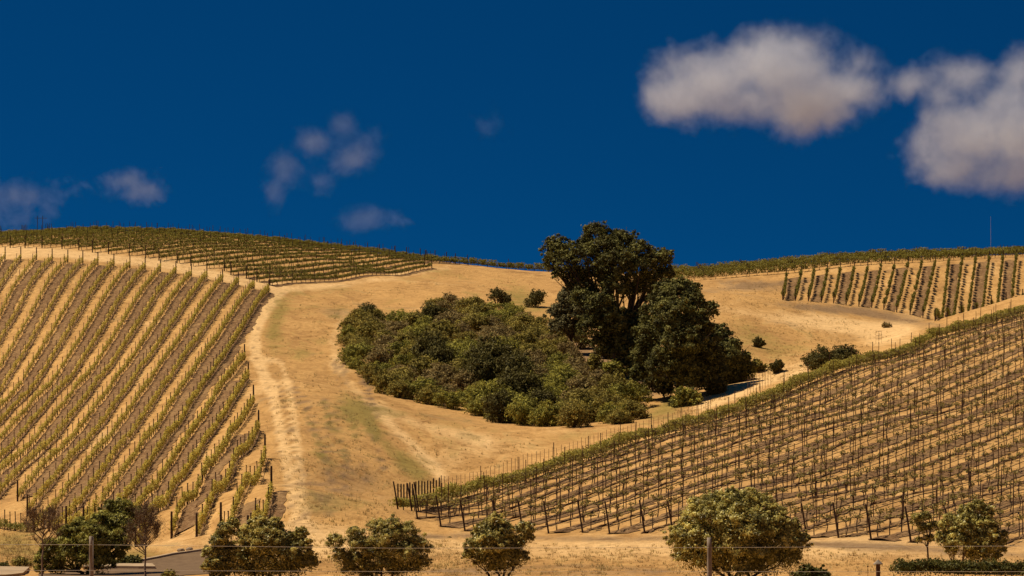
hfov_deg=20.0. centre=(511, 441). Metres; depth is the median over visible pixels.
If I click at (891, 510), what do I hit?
vine row
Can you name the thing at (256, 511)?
vine row
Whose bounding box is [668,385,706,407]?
bush
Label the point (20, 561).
bush
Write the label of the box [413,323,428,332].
shrub
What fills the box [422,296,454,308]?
shrub
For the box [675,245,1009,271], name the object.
vine row
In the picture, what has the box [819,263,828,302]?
vine row
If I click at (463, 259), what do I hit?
vine row
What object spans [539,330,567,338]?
shrub
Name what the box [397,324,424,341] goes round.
shrub
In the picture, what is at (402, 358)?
shrub
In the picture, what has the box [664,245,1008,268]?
vine row
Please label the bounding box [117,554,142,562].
bush
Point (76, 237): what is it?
vine row
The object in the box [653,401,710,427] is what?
stake row
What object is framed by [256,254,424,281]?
vine row
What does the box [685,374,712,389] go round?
bush
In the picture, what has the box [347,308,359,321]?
shrub
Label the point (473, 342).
shrub
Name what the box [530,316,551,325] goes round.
shrub
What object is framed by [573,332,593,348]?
bush
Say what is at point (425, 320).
shrub
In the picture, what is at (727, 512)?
broadleaf tree
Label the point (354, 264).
vine row
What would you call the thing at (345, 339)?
shrub
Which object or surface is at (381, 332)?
shrub
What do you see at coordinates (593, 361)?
bush
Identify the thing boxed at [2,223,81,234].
vine row
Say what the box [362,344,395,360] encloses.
shrub
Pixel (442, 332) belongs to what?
shrub
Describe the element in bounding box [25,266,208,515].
vine row
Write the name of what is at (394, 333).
shrub
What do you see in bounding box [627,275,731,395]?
oak tree
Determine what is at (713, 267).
vine row
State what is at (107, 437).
vine row
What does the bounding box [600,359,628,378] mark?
bush
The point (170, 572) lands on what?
bush
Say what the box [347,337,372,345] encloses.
shrub
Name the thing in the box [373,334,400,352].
shrub
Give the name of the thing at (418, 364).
shrub
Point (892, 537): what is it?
soil
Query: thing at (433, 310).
shrub
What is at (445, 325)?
shrub
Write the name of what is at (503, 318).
shrub
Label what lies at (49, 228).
vine row
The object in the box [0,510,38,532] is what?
vine row
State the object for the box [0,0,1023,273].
sky
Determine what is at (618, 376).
bush
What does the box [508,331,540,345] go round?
shrub
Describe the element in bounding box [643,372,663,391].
bush
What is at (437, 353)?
shrub
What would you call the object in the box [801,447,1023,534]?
vine row
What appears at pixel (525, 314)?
shrub
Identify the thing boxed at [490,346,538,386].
shrub
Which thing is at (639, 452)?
vine row
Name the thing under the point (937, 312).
vine row
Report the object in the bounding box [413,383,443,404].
shrub
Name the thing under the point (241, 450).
vine row
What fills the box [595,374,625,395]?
shrub
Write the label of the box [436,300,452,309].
shrub
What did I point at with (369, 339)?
shrub
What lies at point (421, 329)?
shrub
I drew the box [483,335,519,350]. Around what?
shrub
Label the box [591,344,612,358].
bush
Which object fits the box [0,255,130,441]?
vine row
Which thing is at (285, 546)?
broadleaf tree
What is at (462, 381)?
shrub
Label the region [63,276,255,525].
vine row
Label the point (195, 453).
vine row
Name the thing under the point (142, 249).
vine row
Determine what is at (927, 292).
vine row
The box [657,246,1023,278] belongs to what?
vine row
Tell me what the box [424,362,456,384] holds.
shrub
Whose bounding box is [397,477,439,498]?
stake row
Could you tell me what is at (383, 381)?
shrub
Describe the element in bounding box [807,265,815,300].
vine row
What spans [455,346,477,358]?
shrub
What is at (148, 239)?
vine row
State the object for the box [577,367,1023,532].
vine row
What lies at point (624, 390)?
shrub
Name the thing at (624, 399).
shrub
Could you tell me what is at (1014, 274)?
vine row
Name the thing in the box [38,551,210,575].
road
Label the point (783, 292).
vine row
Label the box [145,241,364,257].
vine row
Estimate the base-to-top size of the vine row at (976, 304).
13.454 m
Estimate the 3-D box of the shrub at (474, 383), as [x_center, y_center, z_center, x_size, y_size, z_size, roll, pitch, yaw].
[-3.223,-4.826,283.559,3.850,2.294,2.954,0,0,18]
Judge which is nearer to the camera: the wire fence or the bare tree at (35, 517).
the wire fence
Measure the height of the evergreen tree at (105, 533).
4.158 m
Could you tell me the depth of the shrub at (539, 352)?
298.24 m
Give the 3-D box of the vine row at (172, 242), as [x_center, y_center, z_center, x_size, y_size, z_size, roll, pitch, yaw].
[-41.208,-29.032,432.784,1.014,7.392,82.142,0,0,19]
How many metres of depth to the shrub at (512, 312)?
344.12 m
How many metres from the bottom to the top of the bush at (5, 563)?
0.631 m
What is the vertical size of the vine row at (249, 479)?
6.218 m
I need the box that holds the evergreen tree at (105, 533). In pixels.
[31,497,142,573]
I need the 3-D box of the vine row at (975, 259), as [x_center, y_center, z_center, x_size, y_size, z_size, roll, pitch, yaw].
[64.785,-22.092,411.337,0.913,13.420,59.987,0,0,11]
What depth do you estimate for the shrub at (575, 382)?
280.76 m
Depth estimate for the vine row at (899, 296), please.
423.83 m
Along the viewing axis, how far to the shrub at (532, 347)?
304.68 m
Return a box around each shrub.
[334,332,360,345]
[336,324,356,337]
[336,340,374,364]
[337,314,355,332]
[345,333,373,348]
[345,355,366,369]
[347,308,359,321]
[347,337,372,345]
[350,307,373,325]
[351,337,369,356]
[352,313,381,328]
[354,319,386,341]
[354,360,393,377]
[357,361,383,384]
[358,301,378,316]
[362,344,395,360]
[365,349,392,368]
[369,369,400,393]
[372,308,390,321]
[372,327,399,345]
[373,328,397,344]
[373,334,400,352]
[383,308,412,323]
[384,367,416,379]
[385,340,411,356]
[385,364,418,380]
[385,378,413,398]
[386,320,410,331]
[386,370,414,383]
[389,351,420,367]
[392,328,415,342]
[396,341,414,360]
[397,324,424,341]
[400,310,423,327]
[403,323,427,333]
[403,375,446,397]
[405,354,445,377]
[409,327,449,359]
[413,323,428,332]
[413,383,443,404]
[414,314,436,326]
[417,368,451,385]
[417,375,441,385]
[419,301,450,322]
[421,329,450,340]
[421,339,462,364]
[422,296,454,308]
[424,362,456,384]
[425,318,462,337]
[431,334,451,344]
[432,390,464,409]
[433,311,460,324]
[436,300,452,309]
[438,383,458,399]
[442,291,457,306]
[446,339,464,347]
[446,356,468,381]
[448,313,467,322]
[448,340,471,354]
[449,330,479,340]
[449,366,480,391]
[450,336,478,347]
[452,385,474,404]
[454,294,489,310]
[454,312,491,334]
[454,318,475,338]
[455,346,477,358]
[458,349,498,384]
[459,303,493,313]
[459,379,500,409]
[461,332,519,372]
[461,393,505,415]
[464,381,485,390]
[474,325,497,339]
[474,332,496,343]
[476,309,508,323]
[480,389,513,422]
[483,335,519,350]
[484,301,502,309]
[485,378,505,388]
[486,308,509,318]
[486,314,504,326]
[486,325,515,337]
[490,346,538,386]
[496,336,523,346]
[496,364,548,396]
[498,386,517,396]
[500,301,524,311]
[501,314,526,327]
[504,307,524,317]
[504,399,535,425]
[505,320,535,333]
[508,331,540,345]
[508,393,538,410]
[511,389,533,401]
[514,312,535,327]
[515,311,535,321]
[515,347,528,356]
[516,343,539,353]
[522,349,547,362]
[524,326,544,338]
[526,385,563,408]
[526,399,566,426]
[527,354,551,370]
[527,364,551,378]
[529,322,547,330]
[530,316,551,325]
[530,403,550,424]
[531,338,552,349]
[533,360,575,374]
[537,345,558,359]
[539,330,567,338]
[539,333,559,341]
[539,379,562,393]
[541,365,579,379]
[542,382,568,396]
[544,350,571,367]
[544,374,569,390]
[550,335,574,351]
[553,398,598,419]
[554,400,590,427]
[556,341,578,358]
[558,391,590,401]
[561,386,598,416]
[564,356,584,365]
[565,348,585,360]
[565,371,598,390]
[566,373,596,389]
[569,363,590,378]
[572,361,590,374]
[583,385,603,398]
[588,369,608,387]
[588,388,623,421]
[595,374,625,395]
[596,401,628,423]
[603,408,634,424]
[605,379,654,405]
[609,399,650,419]
[618,394,630,406]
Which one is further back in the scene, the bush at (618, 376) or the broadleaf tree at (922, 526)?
the bush at (618, 376)
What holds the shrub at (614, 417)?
on the ground at (302, 362)
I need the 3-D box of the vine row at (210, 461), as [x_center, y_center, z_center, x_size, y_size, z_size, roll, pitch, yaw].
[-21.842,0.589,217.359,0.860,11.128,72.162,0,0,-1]
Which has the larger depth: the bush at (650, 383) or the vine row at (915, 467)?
the bush at (650, 383)
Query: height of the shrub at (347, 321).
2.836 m
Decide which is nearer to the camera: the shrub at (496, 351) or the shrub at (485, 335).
the shrub at (496, 351)
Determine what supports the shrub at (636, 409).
on the ground at (302, 362)
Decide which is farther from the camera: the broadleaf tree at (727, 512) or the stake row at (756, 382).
the stake row at (756, 382)
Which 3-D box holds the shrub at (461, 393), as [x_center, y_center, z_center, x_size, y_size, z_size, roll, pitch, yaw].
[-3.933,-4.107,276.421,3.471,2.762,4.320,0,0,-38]
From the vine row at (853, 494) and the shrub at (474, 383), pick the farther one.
the shrub at (474, 383)
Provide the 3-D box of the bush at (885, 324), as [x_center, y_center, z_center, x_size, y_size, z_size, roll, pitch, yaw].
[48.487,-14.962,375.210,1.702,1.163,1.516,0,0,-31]
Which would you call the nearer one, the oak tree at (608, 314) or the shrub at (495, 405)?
the shrub at (495, 405)
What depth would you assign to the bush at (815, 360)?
283.45 m
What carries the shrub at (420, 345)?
on the ground at (302, 362)
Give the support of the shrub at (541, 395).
on the ground at (302, 362)
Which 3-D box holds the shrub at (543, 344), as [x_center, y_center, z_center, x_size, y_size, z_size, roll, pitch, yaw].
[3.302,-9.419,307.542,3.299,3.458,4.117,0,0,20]
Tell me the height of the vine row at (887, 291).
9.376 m
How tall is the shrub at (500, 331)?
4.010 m
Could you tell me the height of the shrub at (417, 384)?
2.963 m
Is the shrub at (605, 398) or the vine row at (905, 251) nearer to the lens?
the shrub at (605, 398)
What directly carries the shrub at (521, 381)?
on the ground at (302, 362)
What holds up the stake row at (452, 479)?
on the ground at (302, 362)
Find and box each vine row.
[0,221,206,243]
[0,222,142,236]
[0,222,149,240]
[0,222,209,243]
[0,223,95,237]
[0,225,148,237]
[0,247,5,265]
[0,247,21,287]
[0,247,36,316]
[0,248,52,342]
[0,250,68,368]
[0,251,82,392]
[0,252,98,409]
[0,254,114,423]
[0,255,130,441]
[0,257,146,459]
[0,259,160,474]
[0,261,176,494]
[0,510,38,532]
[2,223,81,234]
[9,223,233,247]
[16,263,191,501]
[24,227,245,247]
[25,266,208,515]
[33,269,223,528]
[40,226,252,247]
[47,272,238,531]
[61,228,284,248]
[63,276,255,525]
[77,230,315,249]
[82,280,269,523]
[91,231,327,252]
[107,232,326,253]
[123,344,245,515]
[128,234,353,254]
[134,362,250,546]
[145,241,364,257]
[158,240,379,260]
[168,385,255,538]
[177,242,394,262]
[190,244,406,265]
[193,410,260,536]
[206,247,420,267]
[218,434,266,522]
[222,248,432,270]
[230,250,446,274]
[245,252,455,278]
[247,466,274,526]
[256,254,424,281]
[269,257,431,284]
[388,304,1023,510]
[407,307,1023,511]
[412,307,1023,518]
[413,307,1023,513]
[425,250,568,271]
[426,250,563,270]
[435,310,1023,526]
[459,319,1023,530]
[492,327,1023,521]
[517,337,1023,525]
[543,348,1023,533]
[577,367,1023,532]
[604,374,1023,533]
[639,384,1023,533]
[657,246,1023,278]
[663,245,1021,273]
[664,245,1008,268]
[664,246,1023,279]
[667,397,1023,525]
[672,246,1023,269]
[673,246,1023,274]
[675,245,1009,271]
[710,402,1023,521]
[776,411,1023,516]
[780,268,788,299]
[784,434,1023,526]
[794,266,802,300]
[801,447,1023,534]
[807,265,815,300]
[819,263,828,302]
[832,262,841,302]
[832,458,1023,537]
[844,261,855,304]
[858,260,869,306]
[865,468,1023,539]
[870,259,881,307]
[882,258,895,309]
[895,256,909,311]
[904,474,1023,542]
[909,256,923,314]
[921,255,936,317]
[934,254,950,320]
[945,253,963,316]
[945,490,1023,529]
[959,256,977,312]
[974,251,990,308]
[990,250,1004,304]
[996,500,1023,538]
[1005,249,1018,299]
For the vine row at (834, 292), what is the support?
on the ground at (302, 362)
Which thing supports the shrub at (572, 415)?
on the ground at (302, 362)
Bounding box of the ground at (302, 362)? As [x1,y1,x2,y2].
[0,232,1023,575]
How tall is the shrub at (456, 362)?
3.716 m
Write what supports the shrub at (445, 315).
on the ground at (302, 362)
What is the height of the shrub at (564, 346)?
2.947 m
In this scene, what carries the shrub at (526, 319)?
on the ground at (302, 362)
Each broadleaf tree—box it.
[199,517,240,575]
[229,514,321,575]
[325,514,433,575]
[461,511,536,575]
[661,482,813,575]
[910,510,939,559]
[932,499,1009,573]
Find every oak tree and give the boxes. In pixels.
[538,220,676,366]
[542,286,589,342]
[613,317,653,374]
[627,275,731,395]
[710,322,758,384]
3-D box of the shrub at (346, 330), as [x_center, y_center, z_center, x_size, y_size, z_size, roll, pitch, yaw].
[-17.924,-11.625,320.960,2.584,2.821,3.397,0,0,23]
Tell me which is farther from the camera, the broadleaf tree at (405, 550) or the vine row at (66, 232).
the vine row at (66, 232)
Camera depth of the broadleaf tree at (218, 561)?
135.62 m
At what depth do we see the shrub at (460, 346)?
299.30 m
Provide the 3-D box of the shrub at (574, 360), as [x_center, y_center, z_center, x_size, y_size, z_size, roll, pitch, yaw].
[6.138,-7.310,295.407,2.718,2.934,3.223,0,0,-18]
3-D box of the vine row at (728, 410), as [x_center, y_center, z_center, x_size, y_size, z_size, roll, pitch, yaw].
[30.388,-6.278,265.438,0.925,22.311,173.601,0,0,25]
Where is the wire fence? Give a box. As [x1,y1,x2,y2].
[0,536,1023,575]
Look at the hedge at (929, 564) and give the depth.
132.35 m
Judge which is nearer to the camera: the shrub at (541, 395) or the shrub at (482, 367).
the shrub at (541, 395)
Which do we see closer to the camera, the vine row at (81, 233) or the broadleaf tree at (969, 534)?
the broadleaf tree at (969, 534)
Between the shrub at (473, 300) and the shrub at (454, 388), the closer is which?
the shrub at (454, 388)
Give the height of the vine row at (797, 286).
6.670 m
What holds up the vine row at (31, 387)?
on the ground at (302, 362)
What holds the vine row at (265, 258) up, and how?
on the ground at (302, 362)
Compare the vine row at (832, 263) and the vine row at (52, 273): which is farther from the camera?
the vine row at (832, 263)
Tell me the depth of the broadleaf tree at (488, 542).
136.93 m
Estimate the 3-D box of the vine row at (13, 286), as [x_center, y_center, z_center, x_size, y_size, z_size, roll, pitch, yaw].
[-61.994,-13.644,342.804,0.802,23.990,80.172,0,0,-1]
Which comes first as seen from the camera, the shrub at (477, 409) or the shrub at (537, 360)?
the shrub at (477, 409)
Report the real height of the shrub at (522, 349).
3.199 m
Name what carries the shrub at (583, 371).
on the ground at (302, 362)
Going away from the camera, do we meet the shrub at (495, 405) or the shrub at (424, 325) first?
the shrub at (495, 405)
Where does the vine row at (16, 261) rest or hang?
on the ground at (302, 362)
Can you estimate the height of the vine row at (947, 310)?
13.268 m
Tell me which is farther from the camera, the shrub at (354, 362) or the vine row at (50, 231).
the vine row at (50, 231)
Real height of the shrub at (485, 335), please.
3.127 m
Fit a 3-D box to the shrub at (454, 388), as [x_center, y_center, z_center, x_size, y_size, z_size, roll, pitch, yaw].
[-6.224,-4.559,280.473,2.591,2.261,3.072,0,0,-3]
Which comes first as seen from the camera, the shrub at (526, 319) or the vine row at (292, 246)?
the shrub at (526, 319)
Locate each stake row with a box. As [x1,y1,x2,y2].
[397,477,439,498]
[440,421,643,492]
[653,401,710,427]
[747,369,770,394]
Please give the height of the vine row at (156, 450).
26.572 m
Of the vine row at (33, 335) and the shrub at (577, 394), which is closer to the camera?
the shrub at (577, 394)
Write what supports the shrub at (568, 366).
on the ground at (302, 362)
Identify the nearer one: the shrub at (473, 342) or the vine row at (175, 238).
the shrub at (473, 342)
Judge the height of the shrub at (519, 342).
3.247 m
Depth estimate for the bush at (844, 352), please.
285.94 m
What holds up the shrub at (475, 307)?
on the ground at (302, 362)
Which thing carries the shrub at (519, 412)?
on the ground at (302, 362)
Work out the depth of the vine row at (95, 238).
415.31 m
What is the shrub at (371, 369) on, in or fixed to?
on the ground at (302, 362)
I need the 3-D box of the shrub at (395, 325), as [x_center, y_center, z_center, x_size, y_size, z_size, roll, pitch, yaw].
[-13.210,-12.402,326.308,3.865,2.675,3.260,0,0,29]
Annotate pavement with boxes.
[0,566,28,575]
[83,563,155,569]
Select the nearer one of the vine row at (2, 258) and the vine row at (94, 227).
the vine row at (2, 258)
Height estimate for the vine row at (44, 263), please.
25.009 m
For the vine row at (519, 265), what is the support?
on the ground at (302, 362)
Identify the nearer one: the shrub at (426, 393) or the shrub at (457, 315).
the shrub at (426, 393)
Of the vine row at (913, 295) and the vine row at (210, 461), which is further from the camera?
the vine row at (913, 295)
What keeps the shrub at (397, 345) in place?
on the ground at (302, 362)
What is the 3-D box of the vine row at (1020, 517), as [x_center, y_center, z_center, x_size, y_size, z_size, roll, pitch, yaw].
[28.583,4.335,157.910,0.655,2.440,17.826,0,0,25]
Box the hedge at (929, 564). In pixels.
[889,557,1023,575]
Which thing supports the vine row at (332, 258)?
on the ground at (302, 362)
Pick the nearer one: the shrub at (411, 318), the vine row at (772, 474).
the vine row at (772, 474)
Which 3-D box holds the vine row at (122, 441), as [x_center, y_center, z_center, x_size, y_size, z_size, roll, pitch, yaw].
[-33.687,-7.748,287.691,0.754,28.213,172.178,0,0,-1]
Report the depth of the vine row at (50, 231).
420.35 m
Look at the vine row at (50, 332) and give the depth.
334.95 m
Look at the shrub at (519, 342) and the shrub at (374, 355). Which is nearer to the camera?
the shrub at (374, 355)
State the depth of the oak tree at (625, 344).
296.62 m
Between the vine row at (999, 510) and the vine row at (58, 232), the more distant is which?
the vine row at (58, 232)
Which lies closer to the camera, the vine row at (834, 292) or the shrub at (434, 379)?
the shrub at (434, 379)
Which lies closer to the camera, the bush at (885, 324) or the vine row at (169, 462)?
the vine row at (169, 462)
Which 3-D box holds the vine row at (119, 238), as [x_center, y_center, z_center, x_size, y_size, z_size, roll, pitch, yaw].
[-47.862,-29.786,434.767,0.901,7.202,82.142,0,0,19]
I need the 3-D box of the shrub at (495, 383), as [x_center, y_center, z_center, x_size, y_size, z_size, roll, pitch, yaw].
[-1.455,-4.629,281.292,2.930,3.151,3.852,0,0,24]
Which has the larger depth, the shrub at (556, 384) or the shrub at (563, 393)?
the shrub at (556, 384)
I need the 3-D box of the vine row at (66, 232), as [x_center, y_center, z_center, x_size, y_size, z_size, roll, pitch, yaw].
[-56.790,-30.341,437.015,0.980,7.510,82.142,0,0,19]
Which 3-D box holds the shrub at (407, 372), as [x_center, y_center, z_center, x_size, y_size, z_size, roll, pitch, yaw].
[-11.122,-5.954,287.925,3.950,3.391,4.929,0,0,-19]
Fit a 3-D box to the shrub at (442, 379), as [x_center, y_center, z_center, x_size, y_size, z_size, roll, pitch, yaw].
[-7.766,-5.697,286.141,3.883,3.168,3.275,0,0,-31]
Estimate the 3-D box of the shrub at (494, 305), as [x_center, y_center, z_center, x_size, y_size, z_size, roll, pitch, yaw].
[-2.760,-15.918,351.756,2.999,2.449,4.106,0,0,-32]
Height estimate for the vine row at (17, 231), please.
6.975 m
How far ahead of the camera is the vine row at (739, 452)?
201.16 m
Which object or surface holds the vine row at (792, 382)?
on the ground at (302, 362)
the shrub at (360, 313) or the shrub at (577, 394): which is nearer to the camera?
the shrub at (577, 394)
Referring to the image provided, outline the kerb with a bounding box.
[142,549,201,560]
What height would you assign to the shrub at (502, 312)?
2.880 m
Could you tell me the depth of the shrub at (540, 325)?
329.79 m
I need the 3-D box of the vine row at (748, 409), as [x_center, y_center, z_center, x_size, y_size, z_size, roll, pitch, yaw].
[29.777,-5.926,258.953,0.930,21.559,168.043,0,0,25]
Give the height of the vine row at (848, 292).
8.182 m
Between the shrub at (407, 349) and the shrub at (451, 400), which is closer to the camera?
the shrub at (451, 400)
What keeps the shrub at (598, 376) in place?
on the ground at (302, 362)
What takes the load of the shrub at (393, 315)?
on the ground at (302, 362)
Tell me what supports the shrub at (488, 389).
on the ground at (302, 362)
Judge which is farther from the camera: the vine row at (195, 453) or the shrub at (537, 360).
the shrub at (537, 360)
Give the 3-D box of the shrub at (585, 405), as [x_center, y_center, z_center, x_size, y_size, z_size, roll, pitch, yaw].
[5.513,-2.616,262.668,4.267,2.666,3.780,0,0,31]
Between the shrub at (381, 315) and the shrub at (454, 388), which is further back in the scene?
the shrub at (381, 315)
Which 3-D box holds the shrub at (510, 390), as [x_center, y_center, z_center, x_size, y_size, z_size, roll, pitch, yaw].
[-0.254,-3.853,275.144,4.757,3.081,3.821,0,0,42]
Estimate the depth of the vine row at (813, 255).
460.54 m
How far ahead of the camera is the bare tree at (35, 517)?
136.14 m
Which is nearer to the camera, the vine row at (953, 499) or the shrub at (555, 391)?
the vine row at (953, 499)
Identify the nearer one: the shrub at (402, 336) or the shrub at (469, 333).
the shrub at (402, 336)
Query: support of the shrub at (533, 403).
on the ground at (302, 362)
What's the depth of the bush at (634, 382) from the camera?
278.51 m
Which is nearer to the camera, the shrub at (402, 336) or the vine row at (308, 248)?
the shrub at (402, 336)
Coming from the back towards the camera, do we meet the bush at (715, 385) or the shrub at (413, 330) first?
the shrub at (413, 330)
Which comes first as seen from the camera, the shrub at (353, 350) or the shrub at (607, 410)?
the shrub at (607, 410)
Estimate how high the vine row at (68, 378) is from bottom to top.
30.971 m
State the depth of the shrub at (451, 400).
273.12 m
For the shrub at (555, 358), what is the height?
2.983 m
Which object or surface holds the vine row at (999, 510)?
on the ground at (302, 362)
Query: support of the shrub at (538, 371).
on the ground at (302, 362)
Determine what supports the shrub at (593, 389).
on the ground at (302, 362)
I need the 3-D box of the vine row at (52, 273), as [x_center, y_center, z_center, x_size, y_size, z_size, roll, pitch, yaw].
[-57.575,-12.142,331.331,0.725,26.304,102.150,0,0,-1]
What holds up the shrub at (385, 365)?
on the ground at (302, 362)
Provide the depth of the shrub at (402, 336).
310.55 m
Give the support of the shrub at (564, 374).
on the ground at (302, 362)
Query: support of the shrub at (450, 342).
on the ground at (302, 362)
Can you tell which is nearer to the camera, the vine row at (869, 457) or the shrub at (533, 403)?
the vine row at (869, 457)
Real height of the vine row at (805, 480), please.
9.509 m
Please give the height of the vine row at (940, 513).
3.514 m
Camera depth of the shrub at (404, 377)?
284.24 m
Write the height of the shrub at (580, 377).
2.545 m
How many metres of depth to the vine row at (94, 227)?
428.59 m
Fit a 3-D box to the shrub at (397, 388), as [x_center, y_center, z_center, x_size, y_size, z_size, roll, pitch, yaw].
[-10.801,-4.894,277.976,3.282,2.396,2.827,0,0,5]
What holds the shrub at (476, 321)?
on the ground at (302, 362)
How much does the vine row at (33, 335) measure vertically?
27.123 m
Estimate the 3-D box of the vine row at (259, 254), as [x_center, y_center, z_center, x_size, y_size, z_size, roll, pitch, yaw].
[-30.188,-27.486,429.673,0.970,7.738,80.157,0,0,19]
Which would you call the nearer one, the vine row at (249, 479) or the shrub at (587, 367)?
the vine row at (249, 479)
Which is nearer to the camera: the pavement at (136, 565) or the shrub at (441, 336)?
the pavement at (136, 565)
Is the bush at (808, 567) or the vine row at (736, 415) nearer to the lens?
the bush at (808, 567)
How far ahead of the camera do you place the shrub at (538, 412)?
261.58 m
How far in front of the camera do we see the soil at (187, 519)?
291.20 m
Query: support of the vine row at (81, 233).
on the ground at (302, 362)
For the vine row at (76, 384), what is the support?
on the ground at (302, 362)
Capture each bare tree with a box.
[20,495,67,575]
[119,496,167,575]
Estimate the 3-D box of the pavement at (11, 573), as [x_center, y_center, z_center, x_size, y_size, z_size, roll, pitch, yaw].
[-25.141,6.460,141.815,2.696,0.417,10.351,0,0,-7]
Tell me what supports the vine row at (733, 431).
on the ground at (302, 362)
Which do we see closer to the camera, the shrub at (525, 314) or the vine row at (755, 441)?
the vine row at (755, 441)
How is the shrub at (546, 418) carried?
on the ground at (302, 362)
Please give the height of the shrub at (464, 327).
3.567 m
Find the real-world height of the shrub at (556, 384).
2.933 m
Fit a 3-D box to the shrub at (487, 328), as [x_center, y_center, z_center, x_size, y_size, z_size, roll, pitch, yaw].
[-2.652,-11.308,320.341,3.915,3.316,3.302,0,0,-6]
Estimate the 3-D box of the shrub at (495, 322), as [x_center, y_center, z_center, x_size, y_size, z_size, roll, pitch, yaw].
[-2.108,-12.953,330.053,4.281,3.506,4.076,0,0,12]
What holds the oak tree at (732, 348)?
on the ground at (302, 362)
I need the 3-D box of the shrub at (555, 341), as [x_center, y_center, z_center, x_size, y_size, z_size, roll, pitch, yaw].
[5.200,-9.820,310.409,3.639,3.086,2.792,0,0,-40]
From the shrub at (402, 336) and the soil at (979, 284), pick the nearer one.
the shrub at (402, 336)
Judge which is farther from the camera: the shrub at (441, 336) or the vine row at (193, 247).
the vine row at (193, 247)
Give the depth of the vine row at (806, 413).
215.64 m
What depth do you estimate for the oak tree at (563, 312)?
312.89 m
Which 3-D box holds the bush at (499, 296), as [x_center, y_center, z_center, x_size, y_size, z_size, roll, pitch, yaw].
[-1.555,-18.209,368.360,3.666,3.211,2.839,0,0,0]
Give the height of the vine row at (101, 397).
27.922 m
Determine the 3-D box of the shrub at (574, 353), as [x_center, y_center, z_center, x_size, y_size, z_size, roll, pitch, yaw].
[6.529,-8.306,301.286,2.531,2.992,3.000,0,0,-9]
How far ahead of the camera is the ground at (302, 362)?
251.24 m
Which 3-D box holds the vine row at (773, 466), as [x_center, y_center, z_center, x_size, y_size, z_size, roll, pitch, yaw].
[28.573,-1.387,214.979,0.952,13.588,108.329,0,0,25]
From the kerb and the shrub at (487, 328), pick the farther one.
the shrub at (487, 328)
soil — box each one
[0,259,288,546]
[234,260,1013,319]
[406,317,1023,544]
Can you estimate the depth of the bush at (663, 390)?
277.47 m
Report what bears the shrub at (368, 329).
on the ground at (302, 362)
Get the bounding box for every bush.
[0,561,9,565]
[11,556,34,565]
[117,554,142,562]
[160,568,178,575]
[486,285,511,305]
[523,288,547,307]
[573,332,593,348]
[582,353,603,373]
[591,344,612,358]
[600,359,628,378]
[602,369,626,386]
[626,379,648,397]
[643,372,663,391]
[651,377,675,397]
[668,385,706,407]
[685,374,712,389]
[703,374,727,396]
[738,365,755,381]
[751,336,766,347]
[752,357,768,370]
[768,359,784,372]
[789,563,832,575]
[799,343,841,370]
[832,342,863,365]
[881,321,891,327]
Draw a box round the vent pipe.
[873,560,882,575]
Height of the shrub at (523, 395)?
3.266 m
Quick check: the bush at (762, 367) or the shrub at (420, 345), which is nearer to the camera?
the shrub at (420, 345)
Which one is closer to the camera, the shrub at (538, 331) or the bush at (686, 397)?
the bush at (686, 397)
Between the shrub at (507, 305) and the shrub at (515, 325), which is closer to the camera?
the shrub at (515, 325)
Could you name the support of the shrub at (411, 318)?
on the ground at (302, 362)
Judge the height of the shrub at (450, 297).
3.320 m
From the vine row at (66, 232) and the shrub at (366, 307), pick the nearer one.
the shrub at (366, 307)
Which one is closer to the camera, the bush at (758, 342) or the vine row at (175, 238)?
the bush at (758, 342)
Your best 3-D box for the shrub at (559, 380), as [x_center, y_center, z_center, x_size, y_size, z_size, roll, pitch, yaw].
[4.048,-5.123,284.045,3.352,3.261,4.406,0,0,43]
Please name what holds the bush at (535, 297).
on the ground at (302, 362)
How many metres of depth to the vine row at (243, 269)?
416.17 m
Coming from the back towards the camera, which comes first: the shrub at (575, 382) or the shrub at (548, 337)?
the shrub at (548, 337)
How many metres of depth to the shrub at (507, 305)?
347.09 m
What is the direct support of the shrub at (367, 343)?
on the ground at (302, 362)
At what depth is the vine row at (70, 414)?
284.65 m
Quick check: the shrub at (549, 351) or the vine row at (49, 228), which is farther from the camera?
the vine row at (49, 228)
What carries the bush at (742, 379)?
on the ground at (302, 362)
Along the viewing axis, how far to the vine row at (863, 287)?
424.89 m
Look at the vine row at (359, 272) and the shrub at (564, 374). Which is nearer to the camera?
the shrub at (564, 374)
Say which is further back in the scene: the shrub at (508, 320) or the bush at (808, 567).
the shrub at (508, 320)
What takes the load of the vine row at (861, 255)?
on the ground at (302, 362)
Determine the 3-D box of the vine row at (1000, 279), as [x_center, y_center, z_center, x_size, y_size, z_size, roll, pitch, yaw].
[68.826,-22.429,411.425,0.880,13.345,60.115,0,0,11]
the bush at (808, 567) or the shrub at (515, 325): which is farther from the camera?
the shrub at (515, 325)
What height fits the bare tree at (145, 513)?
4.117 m
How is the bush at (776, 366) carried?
on the ground at (302, 362)
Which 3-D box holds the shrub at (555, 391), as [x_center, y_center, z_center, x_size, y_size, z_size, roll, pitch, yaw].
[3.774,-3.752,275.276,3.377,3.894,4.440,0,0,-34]
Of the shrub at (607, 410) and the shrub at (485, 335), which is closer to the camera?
the shrub at (607, 410)
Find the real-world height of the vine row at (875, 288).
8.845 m

